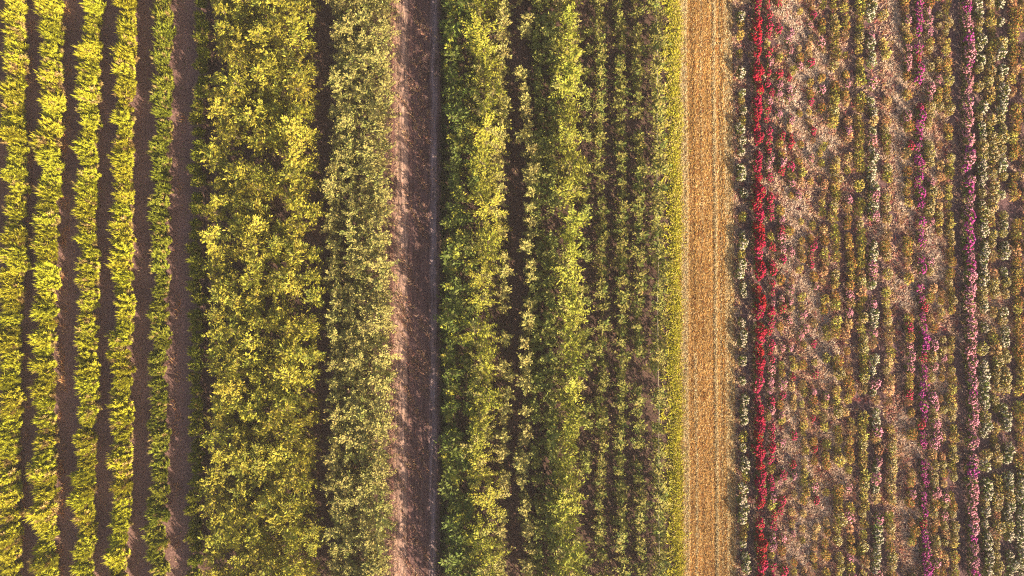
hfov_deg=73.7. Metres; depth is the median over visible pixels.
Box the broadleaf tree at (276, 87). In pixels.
[267,77,294,106]
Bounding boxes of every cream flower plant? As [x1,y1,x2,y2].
[828,104,839,118]
[829,13,837,23]
[829,59,838,71]
[829,199,838,211]
[830,269,839,280]
[831,172,843,184]
[832,155,840,164]
[832,366,845,379]
[832,405,843,418]
[832,533,842,546]
[833,512,847,526]
[835,552,844,563]
[836,562,845,573]
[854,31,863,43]
[855,219,863,229]
[856,276,866,287]
[857,312,868,324]
[857,342,869,356]
[858,333,868,344]
[858,371,870,383]
[858,438,867,450]
[858,507,866,518]
[858,538,868,551]
[859,478,869,490]
[877,9,888,21]
[879,123,888,134]
[881,202,890,213]
[881,251,891,261]
[881,365,890,374]
[882,163,891,173]
[882,193,890,201]
[882,268,892,279]
[883,213,892,222]
[883,316,892,326]
[884,480,896,493]
[884,521,895,532]
[885,472,896,483]
[886,453,897,465]
[886,460,897,474]
[886,561,897,571]
[887,435,897,444]
[887,442,896,453]
[887,493,896,504]
[887,550,898,564]
[923,44,933,54]
[923,139,934,149]
[923,147,935,159]
[923,204,934,217]
[924,119,932,127]
[925,100,935,113]
[925,155,934,166]
[926,62,934,71]
[926,185,937,196]
[926,197,935,206]
[926,267,933,275]
[927,111,934,119]
[927,349,937,362]
[927,372,935,381]
[927,504,938,518]
[928,411,938,421]
[928,469,938,480]
[930,479,938,487]
[930,533,940,547]
[931,460,939,469]
[935,22,941,29]
[935,102,944,112]
[935,209,943,218]
[936,11,942,18]
[936,228,942,235]
[936,307,945,316]
[937,346,946,355]
[939,405,947,413]
[939,460,947,468]
[939,499,948,508]
[940,336,946,342]
[940,521,948,530]
[941,15,953,27]
[941,27,948,36]
[942,537,948,546]
[943,74,954,85]
[943,277,952,286]
[944,103,955,115]
[944,228,954,238]
[946,153,955,162]
[946,295,957,306]
[946,401,957,412]
[947,238,955,246]
[948,366,955,374]
[948,411,956,421]
[948,450,959,462]
[948,508,956,518]
[949,443,956,451]
[949,472,957,481]
[950,519,959,531]
[950,531,958,541]
[951,560,957,570]
[972,26,982,35]
[972,81,983,92]
[973,62,983,73]
[973,112,982,121]
[974,138,988,153]
[975,17,984,26]
[976,187,986,198]
[976,295,987,305]
[976,341,988,355]
[977,149,988,160]
[977,205,990,218]
[977,284,987,295]
[978,448,992,460]
[979,410,990,423]
[979,496,989,506]
[983,63,996,76]
[983,75,994,86]
[984,54,995,65]
[984,113,996,126]
[985,0,994,8]
[985,141,997,154]
[986,129,996,140]
[986,168,996,179]
[986,191,999,204]
[986,199,999,212]
[986,276,999,290]
[987,180,999,192]
[987,238,996,248]
[988,150,999,163]
[988,229,997,239]
[988,286,1000,298]
[989,394,999,404]
[990,365,1001,376]
[990,374,1000,383]
[990,382,1000,393]
[990,490,1003,504]
[991,353,1004,368]
[991,441,999,451]
[991,450,1003,464]
[991,519,1005,533]
[992,501,1002,511]
[992,539,1000,549]
[992,549,1000,559]
[992,559,1004,572]
[993,569,1001,575]
[994,36,1007,48]
[994,130,1009,144]
[995,74,1004,84]
[995,112,1005,124]
[996,315,1007,325]
[998,144,1006,153]
[998,171,1007,181]
[998,210,1008,219]
[998,229,1007,237]
[999,123,1007,132]
[999,287,1009,299]
[999,370,1012,385]
[999,381,1011,394]
[1000,276,1010,286]
[1000,365,1009,374]
[1001,348,1008,357]
[1001,520,1015,532]
[1002,489,1015,503]
[1003,352,1011,363]
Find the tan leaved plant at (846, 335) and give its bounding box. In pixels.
[841,327,851,338]
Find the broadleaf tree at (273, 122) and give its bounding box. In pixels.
[269,116,284,141]
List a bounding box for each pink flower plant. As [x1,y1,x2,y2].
[765,96,772,105]
[765,163,772,171]
[765,376,774,385]
[766,58,773,66]
[766,154,774,162]
[766,385,773,393]
[767,365,775,374]
[767,405,775,414]
[767,491,776,502]
[767,540,776,551]
[768,299,774,305]
[768,532,776,540]
[774,90,782,100]
[775,80,783,90]
[775,110,782,118]
[775,475,782,484]
[776,232,785,243]
[777,157,786,168]
[777,378,787,389]
[777,409,784,417]
[778,215,784,224]
[778,245,786,252]
[778,294,784,302]
[778,343,785,352]
[778,437,785,446]
[779,533,786,542]
[784,35,792,44]
[785,94,794,102]
[785,316,792,323]
[786,46,793,55]
[786,85,792,93]
[786,179,795,186]
[786,246,794,256]
[786,284,794,293]
[786,297,793,305]
[787,115,794,123]
[788,27,793,35]
[788,344,793,351]
[790,472,796,479]
[794,190,801,200]
[796,61,802,70]
[797,310,807,320]
[797,331,804,339]
[800,323,808,333]
[807,153,814,162]
[810,388,816,395]
[810,482,818,491]
[811,282,818,289]
[816,36,825,48]
[817,85,825,94]
[822,392,829,399]
[842,79,850,88]
[843,125,851,135]
[844,289,854,300]
[844,308,852,318]
[844,481,852,491]
[844,509,854,523]
[845,194,852,203]
[845,553,853,562]
[864,76,876,89]
[865,31,874,42]
[865,260,878,272]
[866,134,877,146]
[867,188,880,201]
[867,208,879,221]
[867,271,877,280]
[867,326,877,337]
[868,299,877,309]
[869,377,881,389]
[869,423,882,436]
[869,472,881,485]
[871,569,882,575]
[873,512,883,524]
[874,456,882,466]
[900,110,911,121]
[901,14,911,25]
[902,53,912,65]
[903,63,911,71]
[903,361,914,372]
[904,43,912,52]
[904,341,913,350]
[905,350,915,362]
[906,487,916,498]
[923,6,931,15]
[924,15,932,25]
[924,26,932,35]
[925,82,935,94]
[925,94,932,101]
[925,177,934,187]
[925,257,934,265]
[926,216,934,226]
[927,390,937,402]
[928,339,938,351]
[928,436,939,449]
[928,487,941,498]
[929,401,939,410]
[929,418,941,429]
[930,362,938,370]
[931,429,943,441]
[931,556,940,567]
[933,74,942,84]
[938,354,946,362]
[940,492,949,502]
[940,510,948,520]
[958,12,970,22]
[958,96,974,110]
[960,39,974,54]
[960,67,970,77]
[960,85,971,96]
[960,106,973,118]
[960,114,973,127]
[960,204,972,216]
[960,287,975,299]
[961,18,973,32]
[961,46,976,61]
[961,127,970,137]
[961,132,974,147]
[961,150,976,166]
[961,281,976,295]
[961,297,975,313]
[961,346,975,359]
[962,76,973,89]
[962,175,976,187]
[962,191,975,202]
[962,250,974,262]
[962,325,977,339]
[962,355,977,368]
[963,268,977,281]
[963,308,973,318]
[963,315,977,329]
[963,365,975,376]
[963,472,978,489]
[964,339,977,349]
[964,377,978,390]
[964,413,979,427]
[964,432,979,449]
[965,394,978,408]
[965,425,976,436]
[965,504,977,517]
[965,520,979,535]
[966,451,978,465]
[966,493,978,505]
[966,553,979,567]
[967,485,979,497]
[967,515,979,527]
[967,541,979,555]
[968,406,979,418]
[968,563,978,574]
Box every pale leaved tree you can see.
[318,173,348,196]
[318,218,343,244]
[320,442,350,470]
[320,473,342,498]
[322,368,350,395]
[322,514,349,541]
[323,67,350,100]
[323,265,350,286]
[323,400,346,428]
[324,158,349,181]
[324,190,345,211]
[324,203,345,229]
[324,308,346,334]
[324,325,349,347]
[325,0,344,7]
[325,252,347,273]
[325,353,344,373]
[325,383,346,404]
[325,433,346,456]
[325,461,347,483]
[325,489,349,515]
[325,535,345,560]
[325,552,345,575]
[326,100,345,120]
[326,237,347,257]
[327,131,346,150]
[327,502,345,525]
[327,555,344,575]
[328,22,356,47]
[328,55,350,74]
[328,281,349,301]
[328,290,349,316]
[328,342,348,358]
[329,16,345,41]
[329,148,344,163]
[329,418,350,436]
[330,41,351,62]
[330,82,352,106]
[330,116,351,135]
[330,145,363,171]
[331,1,351,18]
[333,114,361,137]
[333,430,368,449]
[333,456,360,487]
[334,15,360,51]
[334,464,361,497]
[336,0,368,16]
[336,365,362,389]
[337,161,359,185]
[337,217,371,242]
[338,100,365,121]
[338,133,360,153]
[338,351,369,376]
[338,384,371,410]
[338,394,368,423]
[338,488,358,511]
[338,503,359,530]
[338,533,363,558]
[339,10,362,34]
[339,54,365,83]
[339,176,365,198]
[339,260,365,285]
[339,323,360,345]
[339,521,359,543]
[340,415,360,439]
[341,36,368,64]
[341,192,360,212]
[341,204,365,225]
[341,279,368,303]
[341,296,362,314]
[341,546,361,575]
[342,65,366,93]
[342,252,366,267]
[342,333,369,358]
[342,444,359,466]
[342,565,361,575]
[343,308,366,327]
[344,83,365,111]
[344,235,368,261]
[346,236,371,257]
[350,412,373,437]
[351,348,376,377]
[352,369,371,394]
[352,387,375,406]
[352,395,376,421]
[352,473,380,502]
[352,482,373,512]
[353,41,378,65]
[353,49,381,79]
[353,140,385,172]
[353,310,377,341]
[353,504,375,530]
[354,0,378,15]
[354,6,379,35]
[354,81,383,113]
[354,201,381,225]
[354,327,379,348]
[354,331,384,357]
[354,430,375,449]
[354,442,373,467]
[354,538,383,559]
[355,134,377,150]
[355,156,377,184]
[355,253,375,272]
[355,284,374,303]
[355,296,374,321]
[355,513,375,542]
[356,28,376,50]
[356,177,375,196]
[356,192,375,212]
[356,270,376,287]
[356,553,381,572]
[356,558,378,575]
[357,69,382,97]
[357,219,376,243]
[358,458,382,486]
[359,95,376,122]
[359,115,376,135]
[359,234,388,270]
[359,554,393,575]
[361,545,392,570]
[362,165,394,195]
[363,366,397,394]
[363,409,394,430]
[364,345,402,371]
[364,486,393,520]
[365,268,391,295]
[365,435,395,468]
[365,466,395,491]
[365,523,395,552]
[366,46,395,78]
[366,94,396,121]
[366,102,401,128]
[366,202,395,230]
[366,358,396,388]
[366,389,393,418]
[366,415,397,442]
[367,153,396,176]
[367,254,399,280]
[367,449,396,473]
[368,0,402,26]
[368,63,394,91]
[368,225,391,252]
[368,295,395,319]
[368,327,394,352]
[368,474,394,501]
[369,289,396,308]
[369,310,397,337]
[369,505,397,538]
[370,32,395,55]
[370,120,392,145]
[370,183,393,207]
[370,197,394,217]
[371,16,400,45]
[371,138,396,161]
[372,0,398,14]
[376,71,398,102]
[377,566,388,575]
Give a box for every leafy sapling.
[433,301,461,327]
[434,431,467,464]
[436,291,467,317]
[437,14,462,37]
[437,478,462,500]
[438,21,462,55]
[438,216,459,235]
[438,273,467,296]
[438,331,461,351]
[438,347,460,368]
[438,417,464,442]
[438,448,462,467]
[438,525,468,547]
[438,545,472,575]
[439,139,468,161]
[439,238,468,266]
[440,0,469,13]
[440,44,464,66]
[440,259,463,277]
[440,315,466,338]
[440,394,461,412]
[440,403,458,422]
[440,504,466,532]
[441,61,460,84]
[441,85,469,105]
[441,358,464,383]
[441,460,464,484]
[441,535,465,555]
[442,0,469,23]
[442,96,468,123]
[442,377,466,397]
[443,229,467,247]
[443,565,464,575]
[444,67,467,90]
[444,106,474,139]
[444,155,468,178]
[444,201,466,219]
[444,491,463,512]
[445,132,467,150]
[447,173,467,194]
[447,184,470,203]
[450,542,474,569]
[451,204,477,227]
[454,306,477,332]
[455,225,474,246]
[455,346,474,370]
[455,451,482,473]
[457,118,478,143]
[458,487,478,510]
[459,505,477,523]
[460,241,476,259]
[460,294,479,316]
[460,331,478,350]
[461,0,485,19]
[461,14,481,29]
[461,83,479,108]
[461,170,482,191]
[461,278,478,293]
[461,558,481,575]
[462,259,480,277]
[462,385,478,400]
[462,400,482,419]
[462,436,474,455]
[462,529,473,545]
[463,109,480,122]
[463,140,477,158]
[463,159,479,175]
[463,370,479,388]
[463,472,476,489]
[464,72,480,88]
[464,420,477,436]
[465,36,482,59]
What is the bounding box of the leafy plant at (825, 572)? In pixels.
[821,567,830,575]
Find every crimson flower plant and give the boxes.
[751,8,760,17]
[751,58,759,66]
[751,248,763,260]
[751,373,764,386]
[752,393,760,403]
[753,335,765,347]
[763,2,770,11]
[763,47,772,58]
[763,79,770,88]
[763,105,771,114]
[763,115,768,123]
[764,20,773,32]
[764,67,771,76]
[764,125,772,135]
[764,135,772,145]
[764,146,771,154]
[765,10,772,19]
[765,29,771,39]
[765,172,773,182]
[765,192,774,203]
[766,202,774,211]
[766,211,773,221]
[766,259,775,269]
[766,318,775,327]
[766,326,772,334]
[766,347,772,355]
[766,423,775,433]
[766,453,774,463]
[766,473,773,481]
[767,241,775,251]
[767,338,775,347]
[767,355,775,363]
[767,395,775,405]
[767,519,777,530]
[768,88,774,96]
[768,265,777,275]
[768,279,775,287]
[768,432,774,440]
[768,480,774,490]
[768,560,776,571]
[769,288,774,296]
[770,510,777,520]
[773,23,782,35]
[773,69,783,80]
[775,0,781,7]
[776,505,783,514]
[777,130,785,140]
[777,165,784,175]
[777,225,785,236]
[777,302,786,313]
[777,495,786,506]
[778,254,786,264]
[778,391,785,399]
[778,468,786,479]
[779,564,788,575]
[785,73,791,82]
[785,137,794,148]
[785,161,795,171]
[789,372,795,380]
[789,459,796,468]
[790,429,797,439]
[806,57,814,69]
[807,98,814,105]
[807,251,813,259]
[807,260,814,268]
[808,10,816,20]
[808,126,816,135]
[808,241,817,251]
[809,414,815,422]
[810,339,816,347]
[810,369,818,378]
[811,446,817,452]
[812,495,819,504]
[903,321,913,332]
[904,388,913,399]
[905,140,914,150]
[913,53,920,63]
[914,103,923,111]
[915,418,925,429]
[916,352,926,362]
[917,516,926,528]
[919,301,928,311]
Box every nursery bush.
[588,345,605,360]
[589,0,607,8]
[590,16,605,35]
[590,99,607,115]
[590,125,603,136]
[590,274,607,289]
[590,390,608,405]
[590,543,608,563]
[591,111,609,126]
[591,128,609,148]
[591,146,607,161]
[591,156,606,176]
[591,217,608,231]
[591,397,608,417]
[591,497,603,511]
[591,523,607,537]
[592,29,605,45]
[592,64,608,79]
[592,201,612,219]
[592,249,609,270]
[592,449,607,467]
[592,508,606,525]
[592,533,607,546]
[593,3,606,21]
[593,40,608,57]
[593,53,608,71]
[593,74,608,92]
[593,240,609,252]
[593,380,608,391]
[593,410,610,431]
[593,425,609,442]
[593,436,608,451]
[593,470,606,487]
[594,88,607,103]
[594,171,611,180]
[594,264,609,281]
[594,285,609,299]
[594,298,610,315]
[594,331,610,349]
[594,364,611,388]
[594,463,606,477]
[595,183,605,193]
[595,316,613,332]
[595,355,608,368]
[595,484,609,499]
[595,566,613,575]
[596,228,613,242]
[597,194,607,205]
[606,94,627,114]
[607,0,624,16]
[608,258,628,276]
[608,324,628,339]
[608,347,631,368]
[608,449,626,466]
[608,490,628,505]
[608,507,629,532]
[609,16,628,36]
[609,111,627,124]
[609,236,628,253]
[609,560,630,575]
[610,11,625,27]
[610,61,626,75]
[610,72,627,92]
[610,247,630,266]
[610,374,632,393]
[610,526,629,543]
[610,540,625,553]
[611,34,628,51]
[611,83,631,100]
[611,122,628,138]
[611,162,628,176]
[611,287,634,302]
[611,309,629,327]
[611,398,628,417]
[612,139,627,155]
[612,150,629,165]
[612,211,629,229]
[612,223,629,237]
[612,426,627,439]
[612,434,628,451]
[612,463,626,476]
[613,54,625,70]
[613,175,626,189]
[613,199,632,214]
[613,295,632,313]
[613,337,626,348]
[613,363,631,379]
[613,390,626,400]
[613,476,631,491]
[613,549,630,565]
[614,414,628,428]
[614,500,630,517]
[615,271,634,290]
[616,188,629,200]
[622,127,645,145]
[623,331,646,347]
[624,200,647,222]
[626,29,645,50]
[626,65,647,86]
[626,91,646,104]
[626,102,646,119]
[626,242,650,258]
[627,4,646,22]
[627,320,642,335]
[628,41,647,62]
[628,58,643,69]
[628,141,648,158]
[628,303,647,322]
[628,406,643,416]
[628,455,645,471]
[628,468,643,486]
[629,77,642,94]
[629,217,644,231]
[629,344,647,359]
[629,381,644,396]
[629,394,645,407]
[629,508,648,524]
[629,557,649,575]
[630,22,643,36]
[630,156,648,172]
[630,162,650,182]
[630,227,651,246]
[630,292,646,307]
[630,417,648,433]
[630,431,649,450]
[630,492,653,511]
[630,529,651,554]
[630,542,646,559]
[631,0,640,8]
[631,178,650,193]
[631,189,647,207]
[631,255,646,268]
[631,268,653,283]
[631,280,649,297]
[631,481,647,500]
[632,521,645,536]
[638,354,663,378]
[639,0,664,13]
[642,198,665,216]
[642,248,673,265]
[643,38,666,57]
[643,53,666,71]
[643,68,662,89]
[644,20,665,39]
[644,89,668,114]
[645,28,671,47]
[645,212,664,229]
[645,225,666,241]
[645,239,665,253]
[645,329,670,351]
[645,480,671,502]
[646,157,671,182]
[646,174,672,200]
[646,434,664,452]
[646,517,667,539]
[646,561,669,575]
[647,105,667,120]
[647,184,666,214]
[647,348,670,370]
[647,555,667,573]
[648,81,665,97]
[648,128,667,146]
[648,139,670,159]
[648,152,667,169]
[648,299,666,314]
[648,386,667,401]
[648,455,670,477]
[648,469,664,486]
[648,529,670,548]
[649,6,666,30]
[649,115,669,133]
[649,286,666,301]
[649,323,663,336]
[649,417,665,435]
[650,273,670,292]
[650,311,671,331]
[650,489,672,518]
[650,506,664,522]
[650,544,671,568]
[651,392,668,409]
[651,444,667,460]
[654,263,670,276]
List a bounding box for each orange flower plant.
[775,399,783,408]
[776,205,784,214]
[776,274,785,284]
[776,321,783,330]
[777,150,784,157]
[778,545,786,555]
[785,226,793,235]
[789,355,795,362]
[789,557,796,565]
[795,53,804,61]
[795,158,801,165]
[796,140,803,147]
[798,236,804,244]
[798,253,806,262]
[798,358,806,370]
[799,496,807,505]
[801,487,810,497]
[807,88,814,97]
[807,234,813,242]
[808,395,817,405]
[809,270,818,281]
[809,436,817,445]
[809,552,817,562]
[811,455,817,464]
[816,103,825,113]
[818,17,825,27]
[818,73,825,83]
[819,304,827,313]
[820,235,828,245]
[820,294,828,304]
[820,538,828,547]
[821,548,830,560]
[822,451,829,460]
[822,459,830,469]
[824,528,830,536]
[829,80,839,92]
[830,291,839,301]
[830,354,843,368]
[831,483,843,496]
[840,20,850,31]
[841,89,848,98]
[842,70,849,80]
[842,219,850,229]
[843,375,854,387]
[844,232,852,240]
[844,239,853,250]
[844,347,849,354]
[844,445,853,455]
[845,214,851,222]
[845,249,853,260]
[845,279,854,290]
[845,452,854,463]
[846,259,856,271]
[846,435,853,444]
[846,543,855,554]
[847,386,855,397]
[847,534,854,543]
[879,240,890,251]
[882,308,891,317]
[884,539,895,552]
[886,569,897,575]
[900,0,909,6]
[902,32,912,43]
[902,71,910,80]
[902,88,912,100]
[902,187,910,196]
[902,235,913,246]
[902,244,912,256]
[903,119,914,131]
[903,165,912,176]
[903,272,913,285]
[903,313,913,324]
[904,178,911,187]
[904,198,912,207]
[904,496,914,507]
[905,332,915,342]
[905,379,914,389]
[905,477,915,487]
[906,371,913,380]
[906,427,917,440]
[907,408,915,417]
[908,536,916,546]
[910,524,920,537]
[924,0,934,8]
[925,37,934,45]
[925,292,935,303]
[928,322,938,333]
[929,523,937,533]
[930,499,940,510]
[930,568,939,575]
[933,93,942,103]
[934,63,941,72]
[934,87,942,94]
[935,217,942,226]
[937,297,944,304]
[938,374,944,381]
[939,468,948,477]
[939,567,946,575]
[941,57,952,68]
[942,85,950,94]
[942,123,952,133]
[944,393,955,405]
[945,267,954,277]
[947,305,955,314]
[947,500,957,512]
[948,257,956,266]
[949,549,959,562]
[1006,46,1020,59]
[1007,26,1019,37]
[1007,36,1017,48]
[1008,5,1022,18]
[1008,15,1023,29]
[1008,58,1017,66]
[1008,141,1020,153]
[1008,149,1018,159]
[1008,180,1017,189]
[1009,102,1021,116]
[1009,113,1022,125]
[1009,188,1020,201]
[1010,122,1021,135]
[1010,218,1021,229]
[1010,285,1020,294]
[1011,256,1022,266]
[1011,275,1023,288]
[1011,344,1023,357]
[1012,240,1020,248]
[1012,325,1023,336]
[1012,384,1023,395]
[1013,296,1023,307]
[1013,315,1023,325]
[1013,452,1023,460]
[1014,410,1023,422]
[1014,458,1023,470]
[1015,352,1023,365]
[1015,432,1023,442]
[1016,336,1023,345]
[1018,1,1023,13]
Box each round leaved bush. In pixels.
[522,292,545,311]
[522,396,541,415]
[525,266,546,289]
[525,279,548,295]
[525,328,541,344]
[525,363,546,384]
[526,40,542,55]
[526,312,542,331]
[527,28,542,45]
[527,194,545,211]
[527,379,543,397]
[527,409,543,424]
[527,450,542,468]
[527,493,547,514]
[527,542,542,559]
[528,11,546,28]
[528,437,544,459]
[528,469,543,485]
[529,0,548,13]
[529,64,543,87]
[529,79,545,97]
[529,150,546,169]
[529,210,550,226]
[529,340,544,354]
[530,180,548,202]
[530,241,547,261]
[530,354,544,370]
[530,513,547,536]
[530,555,546,571]
[531,48,547,65]
[531,162,545,181]
[532,112,546,129]
[532,125,547,139]
[532,526,544,542]
[533,133,546,153]
[533,425,562,451]
[533,566,544,575]
[534,96,548,113]
[535,134,558,163]
[535,226,546,240]
[535,229,560,250]
[535,317,559,339]
[536,285,555,306]
[537,6,560,30]
[537,163,565,185]
[537,303,563,328]
[537,349,566,370]
[537,475,561,503]
[537,503,559,525]
[538,256,563,274]
[539,362,562,381]
[539,377,560,393]
[539,418,560,431]
[540,23,563,52]
[540,247,565,266]
[540,335,563,351]
[540,390,559,410]
[540,519,563,541]
[541,0,558,10]
[541,180,558,198]
[541,274,556,292]
[541,403,560,421]
[541,430,565,465]
[542,39,562,53]
[542,89,563,107]
[542,190,567,220]
[542,466,560,483]
[542,532,558,552]
[543,50,561,75]
[543,101,563,122]
[543,117,560,133]
[543,153,561,168]
[543,296,559,317]
[543,486,556,513]
[544,65,562,82]
[544,129,560,144]
[544,555,560,573]
[546,73,563,93]
[546,457,563,471]
[547,550,560,569]
[573,185,594,202]
[575,456,592,478]
[576,83,592,102]
[576,172,591,185]
[578,115,592,128]
[578,164,592,175]
[578,441,595,465]
[579,27,592,40]
[579,97,594,111]
[579,204,593,221]
[579,236,591,251]
[579,246,596,262]
[579,282,589,293]
[579,415,594,434]
[580,335,598,354]
[580,552,595,569]
[581,65,594,81]
[581,126,594,141]
[581,353,595,372]
[581,401,595,415]
[582,43,594,57]
[582,294,594,306]
[583,323,594,338]
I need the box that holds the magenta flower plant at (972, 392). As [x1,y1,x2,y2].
[967,387,977,397]
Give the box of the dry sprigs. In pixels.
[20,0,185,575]
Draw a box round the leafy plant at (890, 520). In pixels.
[884,511,894,523]
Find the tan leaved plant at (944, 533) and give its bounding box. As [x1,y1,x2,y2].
[941,529,950,540]
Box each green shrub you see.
[139,522,165,541]
[144,502,170,527]
[144,548,165,563]
[145,493,167,513]
[145,532,170,555]
[146,190,170,208]
[146,308,169,326]
[146,413,166,431]
[147,88,172,104]
[147,137,168,155]
[147,205,170,224]
[147,442,169,456]
[147,481,170,498]
[148,220,169,234]
[148,324,172,340]
[148,349,168,366]
[148,362,166,378]
[148,375,167,390]
[148,389,169,407]
[148,425,171,448]
[148,558,170,575]
[149,244,170,259]
[149,258,169,273]
[149,297,168,312]
[149,403,167,418]
[149,453,169,470]
[150,47,170,67]
[150,71,174,94]
[150,100,172,117]
[150,166,172,183]
[150,229,171,248]
[150,466,167,481]
[151,4,173,25]
[151,19,176,44]
[151,152,172,172]
[151,284,169,300]
[152,0,171,4]
[152,0,173,12]
[152,338,171,352]
[153,36,173,52]
[153,129,173,146]
[153,181,173,194]
[154,272,171,286]
[155,63,173,77]
[156,117,173,131]
[183,502,201,517]
[183,527,202,545]
[185,252,203,268]
[185,487,201,504]
[185,568,202,575]
[186,161,202,176]
[186,240,202,254]
[186,280,201,293]
[186,343,203,358]
[187,110,205,125]
[187,307,206,325]
[187,321,204,332]
[187,357,203,371]
[187,371,200,383]
[187,395,203,412]
[187,410,204,425]
[187,420,205,437]
[187,450,204,464]
[187,474,202,487]
[187,553,202,568]
[188,200,203,217]
[188,228,200,240]
[188,265,204,280]
[188,515,202,529]
[189,98,204,112]
[189,218,203,229]
[189,290,206,307]
[189,332,204,344]
[189,384,204,397]
[190,30,208,46]
[190,147,205,163]
[190,171,206,187]
[190,438,204,450]
[190,540,203,552]
[191,138,204,147]
[191,191,204,201]
[191,463,204,475]
[192,57,208,74]
[192,126,205,136]
[193,10,204,21]
[193,18,211,34]
[193,83,208,98]
[194,45,211,59]
[195,0,207,8]
[197,75,209,86]
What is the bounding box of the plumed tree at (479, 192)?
[465,176,495,218]
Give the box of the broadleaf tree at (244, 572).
[225,560,260,575]
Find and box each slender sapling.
[488,153,508,171]
[491,75,509,91]
[491,550,506,571]
[492,123,508,148]
[492,523,506,537]
[492,536,508,550]
[493,43,511,60]
[493,193,508,207]
[493,290,510,303]
[493,440,511,461]
[493,560,507,575]
[494,0,517,8]
[494,30,512,45]
[494,59,507,74]
[494,109,511,128]
[494,139,508,155]
[494,170,507,182]
[494,262,517,280]
[495,1,513,20]
[495,15,514,36]
[495,210,508,220]
[495,219,510,241]
[495,301,511,315]
[495,358,511,372]
[495,425,511,443]
[496,182,508,195]
[496,278,512,293]
[496,412,512,425]
[496,477,509,492]
[496,509,509,522]
[497,96,513,117]
[497,251,512,262]
[497,384,517,402]
[497,398,514,415]
[497,462,512,485]
[498,330,511,347]
[500,368,519,382]
[512,65,530,81]
[512,447,535,468]
[513,463,528,474]
[514,127,537,145]
[514,373,533,396]
[514,472,529,489]
[516,21,532,41]
[516,237,536,255]
[516,349,533,367]
[516,515,538,539]
[517,82,531,94]
[517,92,531,111]
[517,104,533,121]
[517,334,530,350]
[517,401,533,416]
[517,432,532,446]
[518,417,534,438]
[518,488,530,507]
[518,498,530,520]
[518,554,537,575]
[519,10,534,26]
[519,143,539,162]
[519,305,535,326]
[520,321,535,335]
[520,365,534,378]
[521,169,539,188]
[521,228,538,242]
[521,293,536,312]
[521,527,533,542]
[522,161,541,175]
[522,201,535,214]
[522,215,538,229]
[522,539,539,555]
[523,116,533,132]
[523,185,535,199]
[523,256,539,270]
[523,269,537,283]
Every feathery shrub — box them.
[0,7,26,25]
[0,47,30,65]
[0,74,28,90]
[0,79,26,103]
[0,98,25,115]
[0,108,27,129]
[0,120,28,150]
[0,163,29,186]
[0,224,28,251]
[0,239,28,266]
[0,267,25,284]
[0,279,26,301]
[0,296,25,314]
[0,309,24,326]
[0,322,22,335]
[0,328,22,355]
[0,350,24,365]
[0,360,22,374]
[0,372,21,392]
[0,385,27,408]
[0,401,24,420]
[0,413,24,434]
[0,425,21,448]
[0,442,22,459]
[0,455,22,470]
[0,466,21,489]
[0,478,23,498]
[0,488,23,510]
[0,504,25,525]
[0,520,23,541]
[0,530,21,554]
[0,546,22,567]
[0,558,22,575]
[1,21,28,42]
[2,34,29,54]
[2,58,30,76]
[2,202,28,220]
[4,0,28,14]
[4,152,27,169]
[4,191,27,207]
[4,217,25,232]
[6,141,30,156]
[6,252,31,275]
[7,180,31,195]
[24,500,59,527]
[25,326,57,350]
[25,353,58,375]
[26,459,57,482]
[26,551,59,575]
[27,126,63,150]
[29,237,58,256]
[29,380,56,401]
[29,475,57,492]
[30,299,59,324]
[30,482,60,504]
[31,207,61,230]
[31,343,55,358]
[31,393,56,412]
[32,0,64,19]
[32,257,60,279]
[32,446,58,464]
[32,515,56,533]
[32,540,55,559]
[33,64,64,85]
[33,198,59,214]
[33,223,60,243]
[33,268,62,293]
[33,407,56,427]
[33,430,60,451]
[33,566,59,575]
[34,145,61,164]
[34,182,62,201]
[34,288,57,304]
[34,316,58,331]
[35,12,66,34]
[35,248,57,268]
[36,0,65,9]
[36,115,65,137]
[36,370,58,385]
[36,421,59,434]
[36,526,60,543]
[37,168,63,188]
[38,40,63,59]
[38,91,67,112]
[39,27,64,45]
[39,82,65,97]
[40,54,64,73]
[40,107,63,119]
[41,155,65,174]
[65,488,94,514]
[68,468,96,487]
[70,136,97,159]
[70,423,98,448]
[70,545,94,562]
[70,558,94,575]
[72,41,102,62]
[72,84,102,107]
[72,178,97,195]
[72,203,95,221]
[72,482,97,499]
[72,503,96,526]
[73,229,98,247]
[73,269,99,289]
[73,330,99,356]
[73,373,99,397]
[74,72,103,89]
[74,187,99,210]
[74,320,99,338]
[74,347,97,365]
[74,359,101,379]
[74,456,97,469]
[74,532,97,551]
[75,58,101,76]
[75,102,99,115]
[75,252,100,273]
[75,443,96,459]
[76,218,97,233]
[76,295,100,311]
[76,310,98,325]
[76,400,102,422]
[77,153,99,168]
[77,167,101,182]
[77,389,101,405]
[78,0,106,16]
[78,113,102,129]
[78,414,97,428]
[78,520,98,537]
[79,127,99,142]
[80,22,101,38]
[80,34,103,54]
[80,244,101,260]
[80,285,100,299]
[82,571,96,575]
[83,15,103,28]
[101,542,130,568]
[103,253,133,273]
[104,327,132,351]
[105,348,131,366]
[105,395,134,417]
[105,449,133,470]
[106,560,127,575]
[107,147,134,170]
[107,212,132,235]
[107,513,133,536]
[107,531,128,548]
[108,384,131,401]
[108,571,128,575]
[109,41,139,65]
[109,56,136,78]
[109,227,136,246]
[109,239,135,259]
[109,476,132,497]
[109,503,131,521]
[110,106,136,129]
[110,134,135,156]
[110,166,133,181]
[110,268,134,285]
[110,407,134,429]
[110,438,133,455]
[111,0,137,14]
[111,82,136,102]
[111,176,133,192]
[111,201,133,218]
[111,358,135,377]
[111,374,133,390]
[111,425,133,442]
[112,186,135,204]
[112,281,132,294]
[112,466,132,480]
[112,493,133,508]
[113,16,138,38]
[114,290,136,310]
[115,97,134,112]
[115,125,134,139]
[115,307,135,320]
[115,317,135,334]
[116,74,136,87]
[117,9,136,23]
[117,32,137,49]

